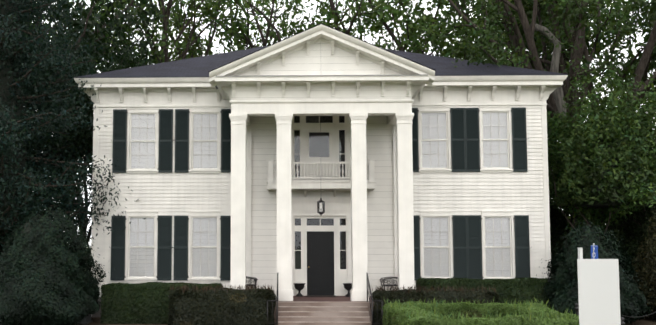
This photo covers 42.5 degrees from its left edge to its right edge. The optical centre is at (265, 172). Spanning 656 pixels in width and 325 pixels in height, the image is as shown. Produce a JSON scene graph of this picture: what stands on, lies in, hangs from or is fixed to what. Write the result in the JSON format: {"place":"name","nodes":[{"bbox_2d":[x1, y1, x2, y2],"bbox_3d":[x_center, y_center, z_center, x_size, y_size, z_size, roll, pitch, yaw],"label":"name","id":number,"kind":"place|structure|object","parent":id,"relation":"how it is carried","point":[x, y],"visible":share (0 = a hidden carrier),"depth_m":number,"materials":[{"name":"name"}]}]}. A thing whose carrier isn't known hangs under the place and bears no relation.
{"place":"outdoors","nodes":[
{"label":"outdoors","id":0,"kind":"place"},
{"bbox_2d":[3,135,90,283],"bbox_3d":[-10.493,1.687,37.499,7.125,8.391,7.159,0,-5,2],"label":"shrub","id":1,"kind":"object","parent":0,"point":[80,226],"depth_m":36.46,"materials":[{"name":"green plant"}]},
{"bbox_2d":[0,0,145,263],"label":"tree","id":2,"kind":"object","parent":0,"point":[47,193],"depth_m":30.85,"materials":[{"name":"green plant"}]},
{"bbox_2d":[91,297,102,316],"bbox_3d":[2.000,5.179,31.154,17.020,1.060,0.012,0,-5,2],"label":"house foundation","id":3,"kind":"object","parent":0,"point":[97,314],"depth_m":31.39,"materials":[{"name":"grey concrete"}]},
{"bbox_2d":[130,113,510,276],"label":"windows","id":4,"kind":"structure","parent":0,"point":[198,161],"depth_m":31.62,"materials":[{"name":"glass"}]},
{"bbox_2d":[246,276,397,289],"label":"porch benches","id":5,"kind":"object","parent":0,"point":[381,284],"visible":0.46,"depth_m":30.75,"materials":[{"name":"black metal"}]},
{"bbox_2d":[251,115,394,295],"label":"portico wall","id":6,"kind":"structure","parent":0,"point":[380,207],"depth_m":31.51,"materials":[{"name":"white wood"}]},
{"bbox_2d":[1,278,655,324],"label":"soil ground","id":7,"kind":"structure","parent":0,"point":[647,320],"depth_m":29.27,"materials":[{"name":"brown soil"}]},
{"bbox_2d":[19,0,163,159],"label":"tree","id":8,"kind":"object","parent":7,"relation":"on","point":[92,21],"depth_m":40.43,"materials":[{"name":"green plant"}]},
{"bbox_2d":[30,0,181,150],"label":"tree","id":9,"kind":"object","parent":7,"relation":"on","point":[127,35],"depth_m":51.34,"materials":[{"name":"green plant"}]},
{"bbox_2d":[24,0,277,106],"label":"tree","id":10,"kind":"object","parent":7,"relation":"on","point":[177,13],"depth_m":53.10,"materials":[{"name":"green plant"}]},
{"bbox_2d":[480,0,655,134],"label":"tree","id":11,"kind":"object","parent":7,"relation":"on","point":[652,63],"depth_m":43.98,"materials":[{"name":"green plant"}]},
{"bbox_2d":[547,142,593,264],"bbox_3d":[12.438,1.240,38.932,6.611,9.557,6.731,0,-5,2],"label":"shrub","id":12,"kind":"object","parent":7,"relation":"on","point":[552,226],"depth_m":36.82,"materials":[{"name":"green plant"}]},
{"bbox_2d":[550,208,647,291],"bbox_3d":[13.517,3.104,34.526,4.750,5.020,4.953,0,-5,2],"label":"shrub","id":13,"kind":"object","parent":7,"relation":"on","point":[610,229],"visible":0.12,"depth_m":34.26,"materials":[{"name":"green plant"}]},
{"bbox_2d":[547,71,655,232],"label":"young tree","id":14,"kind":"object","parent":7,"relation":"on","point":[650,75],"depth_m":34.57,"materials":[{"name":"green plant"}]},
{"bbox_2d":[609,2,655,38],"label":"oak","id":15,"kind":"object","parent":7,"relation":"on","point":[643,16],"depth_m":45.64,"materials":[{"name":"green plant"}]},
{"bbox_2d":[631,206,655,317],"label":"shrub","id":16,"kind":"object","parent":7,"relation":"on","point":[647,277],"depth_m":30.16,"materials":[{"name":"green plant"}]},
{"bbox_3d":[2.193,1.681,37.988,17.060,9.220,13.000,0,-5,2],"label":"house","id":17,"kind":"object","parent":7,"relation":"on","visible":0},
{"bbox_2d":[124,106,514,281],"bbox_3d":[1.992,0.821,31.594,14.530,6.570,0.295,0,-5,2],"label":"window trim","id":18,"kind":"structure","parent":17,"relation":"attached to","point":[423,214],"depth_m":31.53,"materials":[{"name":"white wood"}]},
{"bbox_2d":[110,107,529,280],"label":"shutters","id":19,"kind":"object","parent":18,"relation":"attached to","point":[467,229],"visible":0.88,"depth_m":31.47,"materials":[{"name":"black wood"}]},
{"bbox_2d":[111,110,530,277],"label":"shutter hinges","id":20,"kind":"object","parent":18,"relation":"attached to","point":[221,169],"visible":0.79,"depth_m":31.51,"materials":[{"name":"black metal"}]},
{"bbox_2d":[294,116,345,268],"bbox_3d":[2.056,1.151,31.703,2.100,6.940,0.014,0,-5,2],"label":"dark doorway","id":21,"kind":"structure","parent":17,"relation":"attached to","point":[315,139],"depth_m":31.86,"materials":[{"name":"black"}]},
{"bbox_2d":[127,105,512,278],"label":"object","id":22,"kind":"object","parent":17,"relation":"attached to","point":[219,173],"visible":0.15,"depth_m":31.73,"materials":[{"name":"white wood"}]},
{"bbox_2d":[96,105,545,296],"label":"clapboards","id":23,"kind":"object","parent":17,"relation":"attached to","point":[173,194],"visible":0.46,"depth_m":31.51,"materials":[{"name":"paint"}]},
{"bbox_2d":[91,90,550,278],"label":"house trim","id":24,"kind":"structure","parent":17,"relation":"attached to","point":[429,98],"depth_m":31.68,"materials":[{"name":"white paint"}]},
{"bbox_2d":[84,85,555,102],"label":"eave brackets","id":25,"kind":"object","parent":24,"relation":"on","point":[549,91],"visible":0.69,"depth_m":31.64,"materials":[{"name":"white paint"}]},
{"bbox_2d":[74,75,567,92],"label":"cornice","id":26,"kind":"structure","parent":17,"relation":"on","point":[439,83],"depth_m":31.48,"materials":[{"name":"white paint"}]},
{"bbox_2d":[73,74,567,77],"bbox_3d":[2.193,-2.954,38.393,18.410,0.025,14.350,0,-5,2],"label":"roof edge","id":27,"kind":"object","parent":26,"relation":"on","point":[208,76],"visible":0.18,"depth_m":31.37,"materials":[{"name":"white"}]},
{"bbox_2d":[78,46,562,76],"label":"roof","id":28,"kind":"structure","parent":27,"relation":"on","point":[201,66],"depth_m":32.92,"materials":[{"name":"black"}]},
{"bbox_2d":[208,23,435,88],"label":"molding","id":29,"kind":"structure","parent":17,"relation":"on","point":[308,29],"depth_m":28.39,"materials":[{"name":"white wood"}]},
{"bbox_2d":[293,296,371,301],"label":"porch floor","id":30,"kind":"structure","parent":0,"point":[334,299],"depth_m":29.00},
{"bbox_2d":[306,295,336,296],"bbox_3d":[2.039,4.536,30.688,1.100,0.020,0.650,0,-5,2],"label":"threshold","id":31,"kind":"object","parent":30,"relation":"on","point":[321,296],"depth_m":30.38,"materials":[{"name":"grey stone"}]},
{"bbox_2d":[229,113,414,300],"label":"columns","id":32,"kind":"structure","parent":30,"relation":"on","point":[404,198],"depth_m":28.52,"materials":[{"name":"white paint"}]},
{"bbox_2d":[214,75,429,125],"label":"portico entablature","id":33,"kind":"structure","parent":32,"relation":"on","point":[389,108],"depth_m":28.77,"materials":[{"name":"white wood"}]},
{"bbox_2d":[231,85,410,99],"bbox_3d":[1.956,-2.592,30.337,6.180,0.660,2.995,0,-5,2],"label":"frieze","id":34,"kind":"object","parent":33,"relation":"attached to","point":[321,92],"visible":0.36,"depth_m":28.85,"materials":[{"name":"white wood"}]},
{"bbox_2d":[222,40,419,100],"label":"brackets","id":35,"kind":"object","parent":33,"relation":"attached to","point":[227,91],"visible":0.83,"depth_m":28.75,"materials":[{"name":"white wood"}]},
{"bbox_2d":[240,41,402,75],"bbox_3d":[1.917,-3.965,29.153,6.190,1.570,0.395,0,-5,2],"label":"tympanum","id":36,"kind":"object","parent":33,"relation":"on","point":[320,59],"visible":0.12,"depth_m":28.94,"materials":[{"name":"grey wood"}]},
{"bbox_2d":[267,158,375,196],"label":"balcony","id":37,"kind":"structure","parent":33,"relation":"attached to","point":[306,185],"depth_m":30.59,"materials":[{"name":"white paint"}]},
{"bbox_2d":[274,164,349,176],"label":"balusters","id":38,"kind":"object","parent":37,"relation":"on","point":[317,170],"visible":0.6,"depth_m":30.70,"materials":[{"name":"white paint"}]},
{"bbox_2d":[246,116,397,295],"bbox_3d":[2.118,1.138,31.439,6.260,6.920,0.340,0,-5,2],"label":"door trim","id":39,"kind":"structure","parent":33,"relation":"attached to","point":[307,206],"depth_m":31.40,"materials":[{"name":"white wood"}]},
{"bbox_2d":[295,116,345,268],"bbox_3d":[2.051,0.730,31.593,1.920,5.800,0.001,0,-5,2],"label":"door glass","id":40,"kind":"object","parent":39,"relation":"in","point":[296,175],"visible":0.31,"depth_m":31.69,"materials":[{"name":"clear glass"}]},
{"bbox_2d":[307,231,333,294],"bbox_3d":[2.057,3.403,31.360,1.020,2.375,0.057,0,-5,2],"label":"front door","id":41,"kind":"structure","parent":39,"relation":"attached to","point":[320,262],"depth_m":31.34,"materials":[{"name":"black wood"}]},
{"bbox_2d":[209,24,434,87],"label":"raking cornice","id":42,"kind":"structure","parent":33,"relation":"on","point":[344,42],"depth_m":28.48,"materials":[{"name":"white paint"}]},
{"bbox_2d":[216,74,427,76],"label":"molding","id":43,"kind":"structure","parent":33,"relation":"on","point":[321,75],"depth_m":28.33,"materials":[{"name":"white wood"}]},
{"bbox_3d":[1.962,-2.465,30.524,5.390,0.060,2.600,0,-5,2],"label":"porch ceiling","id":44,"kind":"object","parent":33,"relation":"attached to","visible":0},
{"bbox_2d":[317,116,324,215],"bbox_3d":[1.986,-0.443,30.146,0.280,4.035,0.242,0,-5,2],"label":"lantern frame","id":45,"kind":"object","parent":44,"relation":"hanging from","point":[319,202],"visible":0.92,"depth_m":29.99,"materials":[{"name":"black metal"}]},
{"bbox_2d":[293,283,351,296],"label":"urn planters","id":46,"kind":"object","parent":30,"relation":"on","point":[299,287],"visible":0.88,"depth_m":30.69,"materials":[{"name":"black metal"}]},
{"bbox_2d":[32,0,655,244],"label":"sky","id":47,"kind":"structure","parent":0,"point":[368,38],"materials":[{"name":"white"}]},
{"bbox_2d":[420,0,655,228],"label":"tree","id":48,"kind":"object","parent":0,"point":[492,47],"depth_m":35.59,"materials":[{"name":"plant"}]},
{"bbox_2d":[530,24,565,118],"bbox_3d":[12.865,-3.992,37.376,2.120,5.461,0.505,1,-5,-11],"label":"trunk","id":49,"kind":"object","parent":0,"point":[558,94],"visible":0.62,"depth_m":37.30,"materials":[{"name":"plant"}]},
{"bbox_2d":[560,74,655,261],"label":"tree","id":50,"kind":"object","parent":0,"point":[627,213],"depth_m":36.14,"materials":[{"name":"green plant"}]},
{"bbox_2d":[619,205,655,304],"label":"shrub","id":51,"kind":"object","parent":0,"point":[643,222],"depth_m":32.58,"materials":[{"name":"green plant"}]},
{"label":"ground","id":52,"kind":"structure","parent":0,"visible":0},
{"bbox_2d":[0,205,114,324],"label":"bush","id":53,"kind":"object","parent":52,"relation":"on","point":[74,280],"depth_m":27.30,"materials":[{"name":"green plant"}]},
{"bbox_2d":[26,20,161,255],"bbox_3d":[-8.925,-0.640,38.226,8.985,13.904,12.330,0,-5,2],"label":"tree","id":54,"kind":"object","parent":52,"relation":"on","point":[77,141],"depth_m":37.83,"materials":[{"name":"green plant"}]},
{"bbox_2d":[100,282,223,323],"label":"green hedge","id":55,"kind":"object","parent":52,"relation":"on","point":[159,290],"depth_m":28.83,"materials":[{"name":"green plant"}]},
{"bbox_2d":[167,283,275,324],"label":"hedge","id":56,"kind":"object","parent":52,"relation":"on","point":[240,299],"depth_m":26.93,"materials":[{"name":"green plant"}]},
{"bbox_2d":[96,0,371,67],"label":"tree","id":57,"kind":"object","parent":52,"relation":"on","point":[242,22],"depth_m":56.03,"materials":[{"name":"green plant"}]},
{"bbox_2d":[274,301,373,324],"bbox_3d":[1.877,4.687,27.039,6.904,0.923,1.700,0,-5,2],"label":"steps","id":58,"kind":"structure","parent":52,"relation":"on","point":[335,316],"depth_m":27.15,"materials":[{"name":"concrete"}]},
{"bbox_2d":[278,302,373,322],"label":"step nosings","id":59,"kind":"object","parent":58,"relation":"on","point":[323,311],"visible":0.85,"depth_m":27.18,"materials":[{"name":"concrete"}]},
{"bbox_2d":[267,273,382,324],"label":"stair rails","id":60,"kind":"object","parent":52,"relation":"on","point":[369,293],"visible":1,"depth_m":26.31,"materials":[{"name":"black metal"}]},
{"bbox_2d":[222,0,480,57],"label":"tree","id":61,"kind":"object","parent":52,"relation":"on","point":[414,35],"depth_m":51.27,"materials":[{"name":"green plant"}]},
{"bbox_2d":[385,299,444,324],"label":"hedge","id":62,"kind":"object","parent":52,"relation":"on","point":[398,314],"depth_m":22.60,"materials":[{"name":"green plant"}]},
{"bbox_2d":[372,284,499,324],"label":"hedge","id":63,"kind":"object","parent":52,"relation":"on","point":[462,294],"depth_m":26.91,"materials":[{"name":"green plant"}]},
{"bbox_2d":[382,297,548,324],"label":"hedge","id":64,"kind":"object","parent":52,"relation":"on","point":[462,307],"depth_m":24.90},
{"bbox_2d":[416,277,560,305],"bbox_3d":[8.149,4.540,29.813,5.506,1.599,1.505,0,-5,2],"label":"green hedge","id":65,"kind":"object","parent":52,"relation":"on","point":[527,292],"depth_m":29.21,"materials":[{"name":"green plant"}]},
{"bbox_2d":[405,311,578,324],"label":"hedge","id":66,"kind":"object","parent":52,"relation":"on","point":[515,319],"depth_m":19.89,"materials":[{"name":"green plant"}]},
{"bbox_2d":[351,0,655,101],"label":"tree","id":67,"kind":"object","parent":52,"relation":"on","point":[455,51],"depth_m":48.10,"materials":[{"name":"green plant"}]},
{"bbox_2d":[503,299,578,319],"bbox_3d":[7.481,4.125,22.700,1.103,1.186,4.560,0,-5,2],"label":"hedge","id":68,"kind":"object","parent":52,"relation":"on","point":[531,309],"visible":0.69,"depth_m":22.80,"materials":[{"name":"green plant"}]},
{"bbox_2d":[536,220,652,324],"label":"bush","id":69,"kind":"object","parent":52,"relation":"on","point":[633,301],"depth_m":28.26,"materials":[{"name":"green plant"}]},
{"bbox_2d":[577,248,620,324],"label":"sign back","id":70,"kind":"object","parent":52,"relation":"on","point":[598,293],"visible":1,"depth_m":5.91,"materials":[{"name":"silver metal"}]},
{"bbox_2d":[547,111,655,238],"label":"young tree","id":71,"kind":"object","parent":52,"relation":"on","point":[557,121],"depth_m":32.54,"materials":[{"name":"green plant"}]},
{"bbox_2d":[549,61,655,208],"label":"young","id":72,"kind":"object","parent":71,"relation":"attached to","point":[602,120],"depth_m":30.90,"materials":[{"name":"green plant"}]},
{"bbox_2d":[575,303,655,324],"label":"bollards and chains","id":73,"kind":"object","parent":52,"relation":"on","point":[577,312],"visible":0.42,"depth_m":25.95,"materials":[{"name":"black metal"}]},
{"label":"side path","id":74,"kind":"structure","parent":0,"visible":0},
{"bbox_2d":[591,245,597,258],"bbox_3d":[9.380,2.396,23.922,0.006,0.625,0.304,2,-5,-17],"label":"blue sign","id":75,"kind":"object","parent":74,"relation":"on","point":[596,250],"visible":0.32,"depth_m":23.89,"materials":[{"name":"blue plastic"}]}
]}

